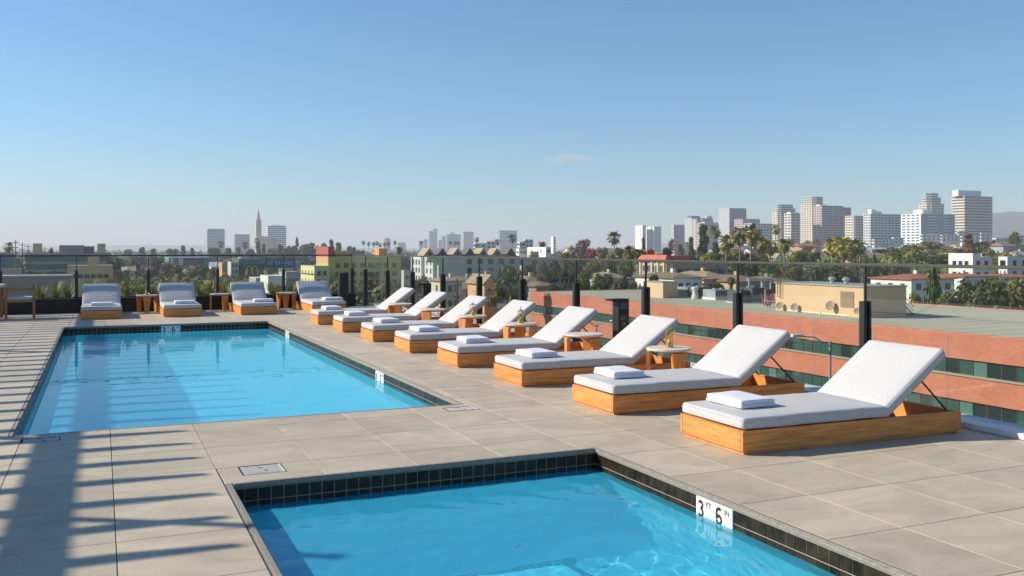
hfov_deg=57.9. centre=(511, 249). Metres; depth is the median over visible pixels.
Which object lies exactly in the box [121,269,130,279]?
tree
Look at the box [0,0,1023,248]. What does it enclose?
sky
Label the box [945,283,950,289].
window
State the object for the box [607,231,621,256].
palm tree
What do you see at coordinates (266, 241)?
spire tower
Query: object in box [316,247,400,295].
apartment building
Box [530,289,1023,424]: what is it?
brick office building
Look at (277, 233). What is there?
tower
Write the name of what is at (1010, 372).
window
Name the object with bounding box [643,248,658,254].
tree
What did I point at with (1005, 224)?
hills
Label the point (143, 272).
tree
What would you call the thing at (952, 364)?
window
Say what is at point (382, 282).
street lamp
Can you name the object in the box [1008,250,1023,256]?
house
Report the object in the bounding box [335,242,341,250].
tree
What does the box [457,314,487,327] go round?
side table
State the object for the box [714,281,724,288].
tree
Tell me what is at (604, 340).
window
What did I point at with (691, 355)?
window
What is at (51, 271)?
tree
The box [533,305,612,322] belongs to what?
window
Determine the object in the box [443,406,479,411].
skimmer lid
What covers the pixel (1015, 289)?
tree
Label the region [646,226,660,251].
tower
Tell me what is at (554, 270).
tree
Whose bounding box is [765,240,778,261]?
palm tree
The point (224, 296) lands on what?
side table
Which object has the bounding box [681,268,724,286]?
house
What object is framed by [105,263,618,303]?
shrubbery
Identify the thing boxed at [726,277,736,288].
palm tree
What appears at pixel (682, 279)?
house
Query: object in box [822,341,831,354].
window
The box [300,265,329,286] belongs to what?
apartment building
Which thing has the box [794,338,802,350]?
window
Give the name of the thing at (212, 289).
ornamental grass
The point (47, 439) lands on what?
skimmer lid
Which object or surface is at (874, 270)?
tree
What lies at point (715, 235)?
palm tree
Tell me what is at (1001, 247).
house
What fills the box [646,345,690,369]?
side table
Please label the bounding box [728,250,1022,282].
shrubbery
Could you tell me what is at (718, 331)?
window
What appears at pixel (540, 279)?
tree
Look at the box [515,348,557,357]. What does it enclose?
folded towel
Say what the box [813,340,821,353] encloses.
window
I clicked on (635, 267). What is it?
distant tree cover
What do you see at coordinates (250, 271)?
restaurant sign
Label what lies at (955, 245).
house
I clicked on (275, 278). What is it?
building
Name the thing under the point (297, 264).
building
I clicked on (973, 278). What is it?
house
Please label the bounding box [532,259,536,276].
tree
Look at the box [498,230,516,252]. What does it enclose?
tower
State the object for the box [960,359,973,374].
window
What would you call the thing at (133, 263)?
tree
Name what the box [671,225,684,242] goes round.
tower
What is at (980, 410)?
window
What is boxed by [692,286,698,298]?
roof vent
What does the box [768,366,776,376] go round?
window
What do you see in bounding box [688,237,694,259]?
tree
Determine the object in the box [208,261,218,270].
house
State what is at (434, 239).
tower
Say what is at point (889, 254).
tree
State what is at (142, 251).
tree
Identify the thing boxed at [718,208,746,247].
tower
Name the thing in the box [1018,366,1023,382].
window
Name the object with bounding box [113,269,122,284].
tree
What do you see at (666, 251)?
tree
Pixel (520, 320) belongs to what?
lantern
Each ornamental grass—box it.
[31,285,49,298]
[44,279,65,298]
[62,283,78,297]
[80,277,104,286]
[119,280,136,296]
[136,287,146,296]
[145,283,158,293]
[191,280,209,295]
[200,279,221,295]
[215,283,229,292]
[265,279,276,293]
[286,282,296,291]
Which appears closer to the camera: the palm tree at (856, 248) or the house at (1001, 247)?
the palm tree at (856, 248)
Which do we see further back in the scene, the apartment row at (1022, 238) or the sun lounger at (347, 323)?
the apartment row at (1022, 238)
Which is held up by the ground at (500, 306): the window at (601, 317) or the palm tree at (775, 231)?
the palm tree at (775, 231)
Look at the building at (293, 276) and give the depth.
300.94 m
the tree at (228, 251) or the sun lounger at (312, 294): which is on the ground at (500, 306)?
the tree at (228, 251)
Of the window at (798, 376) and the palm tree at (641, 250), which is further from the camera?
the palm tree at (641, 250)
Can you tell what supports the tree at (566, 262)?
on the ground at (500, 306)
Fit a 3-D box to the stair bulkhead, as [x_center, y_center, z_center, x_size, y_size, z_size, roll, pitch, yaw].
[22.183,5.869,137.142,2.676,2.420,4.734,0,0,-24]
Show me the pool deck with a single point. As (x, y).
(944, 504)
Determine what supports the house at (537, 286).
on the ground at (500, 306)
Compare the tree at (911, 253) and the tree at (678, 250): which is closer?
the tree at (911, 253)
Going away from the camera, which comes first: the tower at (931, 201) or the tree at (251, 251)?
the tree at (251, 251)
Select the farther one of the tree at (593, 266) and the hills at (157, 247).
the hills at (157, 247)
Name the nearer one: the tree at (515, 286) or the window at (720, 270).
the tree at (515, 286)
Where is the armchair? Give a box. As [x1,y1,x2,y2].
[4,284,35,318]
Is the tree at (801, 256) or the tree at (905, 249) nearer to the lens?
the tree at (801, 256)
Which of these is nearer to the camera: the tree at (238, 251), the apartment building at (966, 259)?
the apartment building at (966, 259)
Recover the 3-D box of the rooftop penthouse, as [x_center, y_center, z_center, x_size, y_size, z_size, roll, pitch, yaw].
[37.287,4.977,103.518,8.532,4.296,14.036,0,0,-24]
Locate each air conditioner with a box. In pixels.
[677,285,691,296]
[687,285,713,298]
[702,288,732,299]
[726,288,749,302]
[739,286,764,302]
[759,287,774,300]
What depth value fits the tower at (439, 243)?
4102.78 m
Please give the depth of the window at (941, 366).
79.67 m
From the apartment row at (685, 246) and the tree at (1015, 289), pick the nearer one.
the tree at (1015, 289)
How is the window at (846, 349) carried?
in the brick office building at (978, 371)
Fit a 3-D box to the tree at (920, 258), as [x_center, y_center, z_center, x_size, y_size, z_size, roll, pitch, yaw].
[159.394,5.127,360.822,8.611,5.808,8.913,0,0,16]
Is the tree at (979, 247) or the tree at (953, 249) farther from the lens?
the tree at (979, 247)
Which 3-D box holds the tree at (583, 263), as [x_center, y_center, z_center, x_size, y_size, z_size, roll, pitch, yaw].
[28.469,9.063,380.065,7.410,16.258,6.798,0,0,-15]
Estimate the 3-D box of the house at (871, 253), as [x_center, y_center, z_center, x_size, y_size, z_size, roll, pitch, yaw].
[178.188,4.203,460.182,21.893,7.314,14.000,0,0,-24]
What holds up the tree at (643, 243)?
on the ground at (500, 306)
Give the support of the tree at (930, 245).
on the ground at (500, 306)
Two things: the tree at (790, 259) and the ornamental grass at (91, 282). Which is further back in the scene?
the tree at (790, 259)
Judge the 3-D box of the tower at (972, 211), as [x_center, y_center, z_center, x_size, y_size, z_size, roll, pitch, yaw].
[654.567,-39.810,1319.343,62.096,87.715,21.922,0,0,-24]
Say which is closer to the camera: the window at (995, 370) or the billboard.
the window at (995, 370)
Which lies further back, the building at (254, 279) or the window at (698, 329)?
the building at (254, 279)
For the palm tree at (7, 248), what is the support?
on the ground at (500, 306)
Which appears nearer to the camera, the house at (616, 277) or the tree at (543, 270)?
the house at (616, 277)
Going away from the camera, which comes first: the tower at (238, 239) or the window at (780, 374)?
the window at (780, 374)
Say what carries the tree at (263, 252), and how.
on the ground at (500, 306)
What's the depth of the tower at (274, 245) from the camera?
2008.61 m
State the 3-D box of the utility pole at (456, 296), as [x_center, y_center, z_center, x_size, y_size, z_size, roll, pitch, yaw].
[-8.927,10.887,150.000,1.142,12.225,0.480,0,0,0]
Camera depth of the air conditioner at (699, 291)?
133.69 m
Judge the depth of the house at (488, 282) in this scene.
200.76 m
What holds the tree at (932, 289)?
on the ground at (500, 306)
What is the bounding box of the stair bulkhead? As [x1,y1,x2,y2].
[647,280,677,297]
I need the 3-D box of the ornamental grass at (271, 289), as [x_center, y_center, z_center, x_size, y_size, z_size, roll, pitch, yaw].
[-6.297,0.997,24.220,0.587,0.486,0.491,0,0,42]
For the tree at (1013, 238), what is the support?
on the ground at (500, 306)
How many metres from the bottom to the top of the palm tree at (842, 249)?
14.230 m
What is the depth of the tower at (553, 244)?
1501.40 m
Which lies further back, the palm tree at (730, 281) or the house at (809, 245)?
the house at (809, 245)
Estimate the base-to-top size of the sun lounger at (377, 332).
0.694 m
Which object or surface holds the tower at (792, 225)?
on the ground at (500, 306)
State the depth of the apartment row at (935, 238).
905.01 m
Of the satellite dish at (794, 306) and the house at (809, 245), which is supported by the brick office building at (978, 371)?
the satellite dish at (794, 306)
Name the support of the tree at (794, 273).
on the ground at (500, 306)
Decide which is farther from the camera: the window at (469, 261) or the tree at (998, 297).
the window at (469, 261)
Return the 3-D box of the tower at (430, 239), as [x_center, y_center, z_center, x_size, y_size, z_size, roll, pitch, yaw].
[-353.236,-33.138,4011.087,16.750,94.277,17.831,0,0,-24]
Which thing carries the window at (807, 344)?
in the brick office building at (978, 371)
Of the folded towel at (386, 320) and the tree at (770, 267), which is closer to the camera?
the folded towel at (386, 320)
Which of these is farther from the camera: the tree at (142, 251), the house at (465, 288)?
the tree at (142, 251)
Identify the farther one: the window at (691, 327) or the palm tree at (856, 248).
the palm tree at (856, 248)
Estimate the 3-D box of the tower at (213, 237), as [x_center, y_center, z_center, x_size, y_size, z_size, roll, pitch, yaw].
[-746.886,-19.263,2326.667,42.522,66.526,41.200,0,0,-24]
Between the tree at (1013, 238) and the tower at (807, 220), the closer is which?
the tree at (1013, 238)
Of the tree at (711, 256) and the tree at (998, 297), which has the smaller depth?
the tree at (998, 297)
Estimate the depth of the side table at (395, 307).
18.40 m
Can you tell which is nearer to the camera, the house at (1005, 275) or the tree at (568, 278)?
the tree at (568, 278)
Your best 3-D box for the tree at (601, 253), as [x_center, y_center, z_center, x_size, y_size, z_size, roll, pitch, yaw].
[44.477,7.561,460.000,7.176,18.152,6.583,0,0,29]
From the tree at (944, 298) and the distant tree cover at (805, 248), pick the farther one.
the distant tree cover at (805, 248)
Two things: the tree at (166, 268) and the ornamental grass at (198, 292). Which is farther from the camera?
the tree at (166, 268)
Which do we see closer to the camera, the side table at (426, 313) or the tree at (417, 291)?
the side table at (426, 313)
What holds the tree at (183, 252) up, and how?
on the ground at (500, 306)
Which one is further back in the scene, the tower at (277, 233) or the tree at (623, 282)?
the tower at (277, 233)
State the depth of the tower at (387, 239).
3204.78 m
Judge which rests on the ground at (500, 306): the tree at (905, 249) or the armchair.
the tree at (905, 249)
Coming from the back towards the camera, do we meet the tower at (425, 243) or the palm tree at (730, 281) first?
the tower at (425, 243)
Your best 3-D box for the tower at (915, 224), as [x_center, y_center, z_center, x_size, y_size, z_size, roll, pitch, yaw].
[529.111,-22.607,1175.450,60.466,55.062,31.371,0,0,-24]
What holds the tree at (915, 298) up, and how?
on the ground at (500, 306)
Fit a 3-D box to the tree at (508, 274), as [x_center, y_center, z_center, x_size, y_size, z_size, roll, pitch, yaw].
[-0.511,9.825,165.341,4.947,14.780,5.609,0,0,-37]
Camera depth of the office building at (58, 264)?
426.34 m
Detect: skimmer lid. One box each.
[20,437,59,443]
[238,463,286,475]
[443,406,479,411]
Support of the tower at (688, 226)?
on the ground at (500, 306)
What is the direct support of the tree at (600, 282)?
on the ground at (500, 306)
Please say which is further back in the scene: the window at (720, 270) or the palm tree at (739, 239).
the palm tree at (739, 239)
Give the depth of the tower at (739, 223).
1708.73 m
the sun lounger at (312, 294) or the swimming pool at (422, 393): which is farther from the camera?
the sun lounger at (312, 294)
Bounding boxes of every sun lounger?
[81,283,121,319]
[158,283,201,316]
[229,282,276,314]
[296,281,345,311]
[310,287,414,324]
[333,291,447,332]
[361,295,487,341]
[394,300,537,352]
[437,306,602,367]
[494,315,689,386]
[573,325,804,414]
[681,340,960,454]
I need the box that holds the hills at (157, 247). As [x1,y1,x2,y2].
[0,243,718,250]
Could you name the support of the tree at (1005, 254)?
on the ground at (500, 306)
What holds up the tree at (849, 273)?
on the ground at (500, 306)
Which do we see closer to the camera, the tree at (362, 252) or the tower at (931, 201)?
the tree at (362, 252)
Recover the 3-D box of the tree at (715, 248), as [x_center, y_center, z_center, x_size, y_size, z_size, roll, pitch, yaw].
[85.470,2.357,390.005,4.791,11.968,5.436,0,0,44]
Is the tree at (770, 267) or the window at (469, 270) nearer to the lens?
the tree at (770, 267)
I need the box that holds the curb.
[371,303,1023,439]
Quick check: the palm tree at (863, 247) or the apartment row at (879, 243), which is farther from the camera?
the apartment row at (879, 243)
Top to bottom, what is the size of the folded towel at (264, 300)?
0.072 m
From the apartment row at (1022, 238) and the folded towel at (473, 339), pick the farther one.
the apartment row at (1022, 238)
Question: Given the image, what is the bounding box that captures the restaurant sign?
[245,266,258,281]
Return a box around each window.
[448,285,452,292]
[466,259,471,264]
[466,268,471,273]
[477,259,482,264]
[488,259,493,264]
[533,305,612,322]
[533,326,611,344]
[676,323,681,332]
[682,323,688,333]
[688,324,694,334]
[688,352,694,362]
[695,325,701,335]
[695,354,701,362]
[702,326,707,336]
[708,327,714,337]
[715,328,721,338]
[718,268,723,274]
[722,329,729,338]
[760,365,767,374]
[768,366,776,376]
[777,368,784,378]
[785,337,793,349]
[785,369,793,379]
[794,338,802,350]
[794,371,802,381]
[803,339,812,351]
[803,373,812,384]
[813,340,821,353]
[813,374,821,386]
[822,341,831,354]
[822,376,828,386]
[831,342,841,355]
[842,344,851,357]
[852,345,858,356]
[908,392,920,402]
[916,283,921,290]
[921,393,932,405]
[933,396,945,407]
[934,357,945,370]
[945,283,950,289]
[946,357,959,372]
[946,398,959,410]
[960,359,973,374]
[960,400,973,415]
[973,360,987,377]
[973,402,987,417]
[988,362,1002,379]
[988,405,1002,420]
[1002,364,1017,381]
[1002,407,1017,423]
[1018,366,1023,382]
[1018,410,1023,424]
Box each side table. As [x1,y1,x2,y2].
[136,294,158,312]
[210,293,230,310]
[276,292,295,308]
[387,303,411,312]
[419,308,445,319]
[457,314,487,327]
[503,322,536,337]
[564,332,602,351]
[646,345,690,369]
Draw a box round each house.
[113,256,129,261]
[128,265,135,280]
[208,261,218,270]
[427,274,464,313]
[453,274,469,300]
[465,271,496,321]
[509,272,548,327]
[526,278,561,330]
[589,269,632,288]
[597,248,615,258]
[632,268,705,288]
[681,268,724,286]
[714,271,773,289]
[743,247,758,254]
[754,273,798,293]
[765,252,782,261]
[783,247,808,256]
[788,243,819,250]
[845,251,894,262]
[865,247,885,251]
[867,270,957,302]
[937,270,1001,296]
[950,244,959,247]
[981,271,1023,286]
[989,243,1023,252]
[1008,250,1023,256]
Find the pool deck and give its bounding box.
[0,306,1023,575]
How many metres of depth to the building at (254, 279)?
285.93 m
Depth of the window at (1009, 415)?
73.72 m
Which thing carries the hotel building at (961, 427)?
on the ground at (500, 306)
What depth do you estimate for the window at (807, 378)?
94.77 m
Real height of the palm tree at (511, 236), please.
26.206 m
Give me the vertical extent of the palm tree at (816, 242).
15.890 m
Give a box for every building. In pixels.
[0,253,13,267]
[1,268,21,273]
[2,274,73,297]
[25,243,110,273]
[67,257,112,296]
[165,257,211,270]
[219,262,227,276]
[228,261,238,278]
[232,258,263,281]
[249,276,259,281]
[260,274,281,292]
[279,261,300,270]
[279,271,299,289]
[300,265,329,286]
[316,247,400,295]
[356,304,1023,440]
[401,270,412,307]
[411,248,519,280]
[516,248,526,256]
[520,257,562,264]
[520,265,562,283]
[527,247,550,256]
[529,252,538,256]
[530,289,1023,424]
[638,255,674,273]
[672,256,727,274]
[948,253,990,273]
[998,256,1023,274]
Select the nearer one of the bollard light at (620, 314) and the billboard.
the bollard light at (620, 314)
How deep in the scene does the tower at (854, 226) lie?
1304.54 m
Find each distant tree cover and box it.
[0,249,562,273]
[551,244,945,269]
[616,247,1006,272]
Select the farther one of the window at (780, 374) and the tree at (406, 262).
the tree at (406, 262)
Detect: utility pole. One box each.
[12,240,18,267]
[19,242,24,273]
[25,244,31,270]
[453,279,460,304]
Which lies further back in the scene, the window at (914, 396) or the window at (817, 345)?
the window at (817, 345)
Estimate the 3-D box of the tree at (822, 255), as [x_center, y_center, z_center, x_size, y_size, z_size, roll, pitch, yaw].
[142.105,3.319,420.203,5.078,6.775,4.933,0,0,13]
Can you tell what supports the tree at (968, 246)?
on the ground at (500, 306)
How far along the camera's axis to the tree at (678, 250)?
558.64 m
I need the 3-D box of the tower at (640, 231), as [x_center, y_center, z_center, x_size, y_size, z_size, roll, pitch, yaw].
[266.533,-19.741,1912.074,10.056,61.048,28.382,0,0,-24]
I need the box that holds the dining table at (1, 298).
[0,284,5,316]
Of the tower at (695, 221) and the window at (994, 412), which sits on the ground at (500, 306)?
the tower at (695, 221)
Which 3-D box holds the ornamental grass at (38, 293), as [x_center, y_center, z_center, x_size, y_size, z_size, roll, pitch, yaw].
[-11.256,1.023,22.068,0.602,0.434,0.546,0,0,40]
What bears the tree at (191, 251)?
on the ground at (500, 306)
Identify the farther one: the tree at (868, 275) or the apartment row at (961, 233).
the apartment row at (961, 233)
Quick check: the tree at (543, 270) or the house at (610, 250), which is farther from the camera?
the house at (610, 250)
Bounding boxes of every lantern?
[470,303,475,314]
[517,307,523,322]
[665,326,673,347]
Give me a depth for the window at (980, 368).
76.16 m
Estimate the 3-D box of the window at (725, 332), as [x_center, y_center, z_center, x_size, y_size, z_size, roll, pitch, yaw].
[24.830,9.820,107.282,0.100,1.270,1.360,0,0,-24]
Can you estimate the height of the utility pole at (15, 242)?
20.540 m
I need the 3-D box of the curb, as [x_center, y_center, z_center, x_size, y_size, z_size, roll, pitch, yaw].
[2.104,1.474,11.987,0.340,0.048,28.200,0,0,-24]
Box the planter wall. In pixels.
[3,292,355,314]
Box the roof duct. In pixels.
[747,278,772,288]
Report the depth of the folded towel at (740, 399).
7.21 m
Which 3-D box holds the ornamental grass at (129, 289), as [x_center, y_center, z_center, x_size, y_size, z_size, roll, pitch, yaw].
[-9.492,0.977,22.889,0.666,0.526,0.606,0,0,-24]
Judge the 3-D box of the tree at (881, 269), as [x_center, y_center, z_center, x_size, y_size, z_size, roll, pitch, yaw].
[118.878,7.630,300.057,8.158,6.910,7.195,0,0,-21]
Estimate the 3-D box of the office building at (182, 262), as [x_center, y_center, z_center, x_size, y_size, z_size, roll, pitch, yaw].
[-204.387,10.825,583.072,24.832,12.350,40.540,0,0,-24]
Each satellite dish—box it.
[776,302,782,308]
[791,303,797,310]
[826,301,834,309]
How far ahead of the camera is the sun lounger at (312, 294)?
23.35 m
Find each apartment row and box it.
[474,243,485,250]
[484,241,495,251]
[517,242,525,247]
[523,239,532,247]
[681,242,688,251]
[872,239,892,247]
[892,237,903,247]
[920,234,940,249]
[941,235,958,247]
[957,231,967,243]
[960,236,978,246]
[980,233,990,242]
[992,238,1007,242]
[1019,235,1023,244]
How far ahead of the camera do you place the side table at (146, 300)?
22.05 m
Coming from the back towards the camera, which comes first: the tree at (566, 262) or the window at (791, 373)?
the tree at (566, 262)
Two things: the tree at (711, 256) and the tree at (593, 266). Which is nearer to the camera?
the tree at (593, 266)
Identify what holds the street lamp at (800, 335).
on the boulevard
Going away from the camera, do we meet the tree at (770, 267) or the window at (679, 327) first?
the window at (679, 327)
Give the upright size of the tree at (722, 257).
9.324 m
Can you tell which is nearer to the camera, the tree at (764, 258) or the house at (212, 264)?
the tree at (764, 258)
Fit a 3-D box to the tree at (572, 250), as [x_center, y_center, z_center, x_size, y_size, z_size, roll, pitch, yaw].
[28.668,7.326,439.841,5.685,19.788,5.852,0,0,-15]
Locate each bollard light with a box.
[338,273,348,306]
[416,283,430,298]
[605,298,628,337]
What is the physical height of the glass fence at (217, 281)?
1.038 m
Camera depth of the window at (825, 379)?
92.67 m
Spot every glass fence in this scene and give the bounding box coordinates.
[0,255,353,297]
[352,255,1023,349]
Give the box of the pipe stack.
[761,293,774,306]
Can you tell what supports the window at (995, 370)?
in the brick office building at (978, 371)
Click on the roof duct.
(762, 280)
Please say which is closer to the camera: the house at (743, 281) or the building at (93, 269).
the house at (743, 281)
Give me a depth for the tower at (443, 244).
3903.92 m
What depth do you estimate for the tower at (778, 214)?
1556.01 m
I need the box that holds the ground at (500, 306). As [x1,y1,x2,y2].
[0,251,997,312]
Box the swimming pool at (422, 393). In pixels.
[8,321,463,436]
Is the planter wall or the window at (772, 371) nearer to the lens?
the planter wall
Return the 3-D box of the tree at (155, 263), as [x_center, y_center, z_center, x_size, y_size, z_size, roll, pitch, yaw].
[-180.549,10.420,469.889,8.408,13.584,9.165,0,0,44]
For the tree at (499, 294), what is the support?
on the ground at (500, 306)
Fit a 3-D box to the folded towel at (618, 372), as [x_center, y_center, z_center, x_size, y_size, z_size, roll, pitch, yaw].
[1.040,1.186,8.987,0.340,0.072,0.450,0,0,-20]
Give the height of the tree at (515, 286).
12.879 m
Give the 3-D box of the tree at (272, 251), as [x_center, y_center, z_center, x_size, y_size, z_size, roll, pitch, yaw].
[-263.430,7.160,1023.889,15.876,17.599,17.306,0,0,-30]
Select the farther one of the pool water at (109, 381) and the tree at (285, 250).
the tree at (285, 250)
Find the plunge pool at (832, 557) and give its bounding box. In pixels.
[226,447,918,575]
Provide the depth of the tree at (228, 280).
329.31 m
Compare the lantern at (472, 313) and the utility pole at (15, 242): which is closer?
the lantern at (472, 313)
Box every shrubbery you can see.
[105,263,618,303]
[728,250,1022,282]
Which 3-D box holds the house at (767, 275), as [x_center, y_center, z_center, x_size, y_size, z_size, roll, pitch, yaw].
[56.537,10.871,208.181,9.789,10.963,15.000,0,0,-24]
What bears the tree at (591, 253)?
on the ground at (500, 306)
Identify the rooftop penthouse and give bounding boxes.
[774,274,913,317]
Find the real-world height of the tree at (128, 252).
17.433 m
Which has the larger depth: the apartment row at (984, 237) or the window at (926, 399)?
the apartment row at (984, 237)
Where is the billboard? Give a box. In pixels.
[265,258,295,270]
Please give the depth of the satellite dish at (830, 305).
99.43 m
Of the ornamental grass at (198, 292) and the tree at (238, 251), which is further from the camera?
the tree at (238, 251)
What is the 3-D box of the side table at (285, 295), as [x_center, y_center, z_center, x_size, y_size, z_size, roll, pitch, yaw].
[-5.711,1.290,23.399,0.496,0.420,0.501,0,0,9]
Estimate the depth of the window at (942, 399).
79.96 m
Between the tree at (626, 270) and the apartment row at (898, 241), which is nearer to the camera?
the tree at (626, 270)
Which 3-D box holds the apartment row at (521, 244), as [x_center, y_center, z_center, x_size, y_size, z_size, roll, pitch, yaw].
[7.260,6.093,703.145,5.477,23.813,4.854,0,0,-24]
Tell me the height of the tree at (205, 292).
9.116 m
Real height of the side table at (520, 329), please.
0.420 m
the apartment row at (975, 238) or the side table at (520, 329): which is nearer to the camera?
the side table at (520, 329)
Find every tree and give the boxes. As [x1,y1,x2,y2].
[2,242,13,252]
[38,269,58,273]
[106,259,120,271]
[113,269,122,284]
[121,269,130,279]
[123,249,132,254]
[128,260,140,275]
[137,268,154,279]
[138,247,147,261]
[149,248,156,259]
[149,257,163,276]
[158,262,172,276]
[166,248,178,256]
[167,263,184,281]
[180,245,186,256]
[186,268,200,280]
[189,248,194,256]
[197,264,209,280]
[200,285,210,293]
[206,247,221,257]
[207,267,215,280]
[223,275,231,288]
[224,248,232,259]
[235,247,240,256]
[241,241,248,249]
[244,248,255,257]
[254,242,261,257]
[261,244,266,259]
[267,248,277,257]
[267,282,285,292]
[276,244,284,257]
[283,248,288,257]
[286,245,297,257]
[295,237,299,258]
[300,244,312,259]
[309,243,315,262]
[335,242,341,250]
[351,247,356,254]
[356,249,364,254]
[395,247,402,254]
[401,257,410,269]
[415,279,421,303]
[420,274,429,287]
[488,279,506,311]
[497,264,519,304]
[508,234,516,243]
[510,276,528,300]
[520,264,532,275]
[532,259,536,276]
[536,275,546,282]
[537,241,546,246]
[538,261,549,279]
[547,257,562,283]
[548,282,562,290]
[558,269,574,289]
[559,251,569,269]
[566,260,583,280]
[567,244,577,262]
[574,239,590,255]
[574,253,587,269]
[577,269,593,289]
[582,261,601,273]
[586,248,596,262]
[590,272,608,289]
[596,247,607,267]
[600,258,617,273]
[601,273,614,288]
[604,251,617,266]
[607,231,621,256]
[613,274,629,288]
[615,247,625,267]
[618,262,633,282]
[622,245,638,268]
[627,280,638,288]
[635,248,645,274]
[641,237,644,253]
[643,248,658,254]
[648,273,658,280]
[662,247,671,254]
[668,238,674,255]
[672,241,684,255]
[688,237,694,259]
[695,223,708,259]
[700,252,719,260]
[707,225,721,241]
[712,242,719,260]
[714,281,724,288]
[718,234,735,260]
[718,252,732,268]
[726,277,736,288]
[728,227,751,260]
[730,264,759,276]
[731,247,741,260]
[736,253,760,265]
[743,223,762,260]
[752,236,769,275]
[758,254,768,268]
[761,264,781,277]
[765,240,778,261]
[770,224,780,252]
[775,238,794,269]
[780,265,803,281]
[786,257,798,266]
[794,251,809,261]
[801,265,829,281]
[808,252,819,266]
[812,239,820,245]
[819,250,830,259]
[823,237,838,260]
[825,266,846,282]
[831,236,853,262]
[839,238,863,266]
[840,267,852,282]
[852,256,858,282]
[854,242,867,272]
[862,258,870,283]
[869,266,891,275]
[870,254,878,276]
[871,249,887,253]
[883,262,889,275]
[886,252,903,259]
[888,247,902,252]
[894,267,911,274]
[900,244,922,253]
[903,250,918,258]
[909,255,926,262]
[909,292,922,303]
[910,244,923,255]
[920,241,945,251]
[922,254,947,263]
[923,261,941,303]
[936,291,953,305]
[938,246,964,252]
[950,277,977,305]
[962,232,975,252]
[963,285,994,307]
[971,276,1017,309]
[973,241,991,252]
[982,249,994,258]
[997,251,1012,264]
[1004,276,1023,309]
[1007,231,1021,245]
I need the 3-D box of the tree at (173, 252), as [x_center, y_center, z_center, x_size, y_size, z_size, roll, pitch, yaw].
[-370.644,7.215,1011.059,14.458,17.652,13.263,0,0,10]
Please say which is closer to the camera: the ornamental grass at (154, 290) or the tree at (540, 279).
the ornamental grass at (154, 290)
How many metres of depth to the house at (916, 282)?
193.56 m
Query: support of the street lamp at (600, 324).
on the pavement
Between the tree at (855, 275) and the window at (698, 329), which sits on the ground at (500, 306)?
the tree at (855, 275)
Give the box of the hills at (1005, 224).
[992,211,1023,237]
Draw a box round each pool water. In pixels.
[21,328,431,434]
[245,469,835,575]
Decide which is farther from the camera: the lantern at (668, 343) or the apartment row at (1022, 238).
the apartment row at (1022, 238)
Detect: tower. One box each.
[205,229,224,253]
[233,234,249,254]
[255,208,271,252]
[266,225,285,251]
[272,239,276,249]
[384,237,390,251]
[397,243,405,251]
[418,241,423,250]
[424,239,427,247]
[428,231,432,249]
[433,229,436,251]
[438,240,441,247]
[441,236,445,251]
[446,232,460,251]
[463,232,473,250]
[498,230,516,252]
[551,237,555,253]
[635,225,645,251]
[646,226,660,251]
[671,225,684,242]
[685,216,700,241]
[693,219,698,249]
[697,222,717,249]
[701,216,712,221]
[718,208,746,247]
[734,219,759,246]
[744,223,771,246]
[772,204,797,246]
[784,212,799,243]
[801,197,825,242]
[814,205,842,246]
[843,207,850,236]
[845,215,863,242]
[864,209,901,245]
[901,210,954,244]
[919,193,943,213]
[951,190,992,241]
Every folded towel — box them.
[91,302,113,305]
[174,300,195,303]
[253,298,272,301]
[321,305,341,309]
[322,297,342,299]
[344,310,365,315]
[373,317,399,322]
[409,325,439,331]
[456,335,489,342]
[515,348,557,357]
[594,365,644,378]
[706,391,774,408]
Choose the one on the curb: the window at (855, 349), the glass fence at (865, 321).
the glass fence at (865, 321)
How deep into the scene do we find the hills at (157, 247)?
8595.10 m
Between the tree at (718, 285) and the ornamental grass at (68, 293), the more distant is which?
the tree at (718, 285)
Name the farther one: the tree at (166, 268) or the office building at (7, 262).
the tree at (166, 268)
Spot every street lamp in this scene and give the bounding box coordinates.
[368,269,382,301]
[589,320,612,331]
[790,334,830,379]
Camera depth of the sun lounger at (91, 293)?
21.25 m
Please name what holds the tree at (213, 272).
on the ground at (500, 306)
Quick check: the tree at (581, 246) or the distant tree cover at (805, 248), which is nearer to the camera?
the tree at (581, 246)
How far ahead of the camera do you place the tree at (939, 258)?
328.65 m
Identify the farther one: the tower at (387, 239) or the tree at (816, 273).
the tower at (387, 239)
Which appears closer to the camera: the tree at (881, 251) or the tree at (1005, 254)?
the tree at (1005, 254)

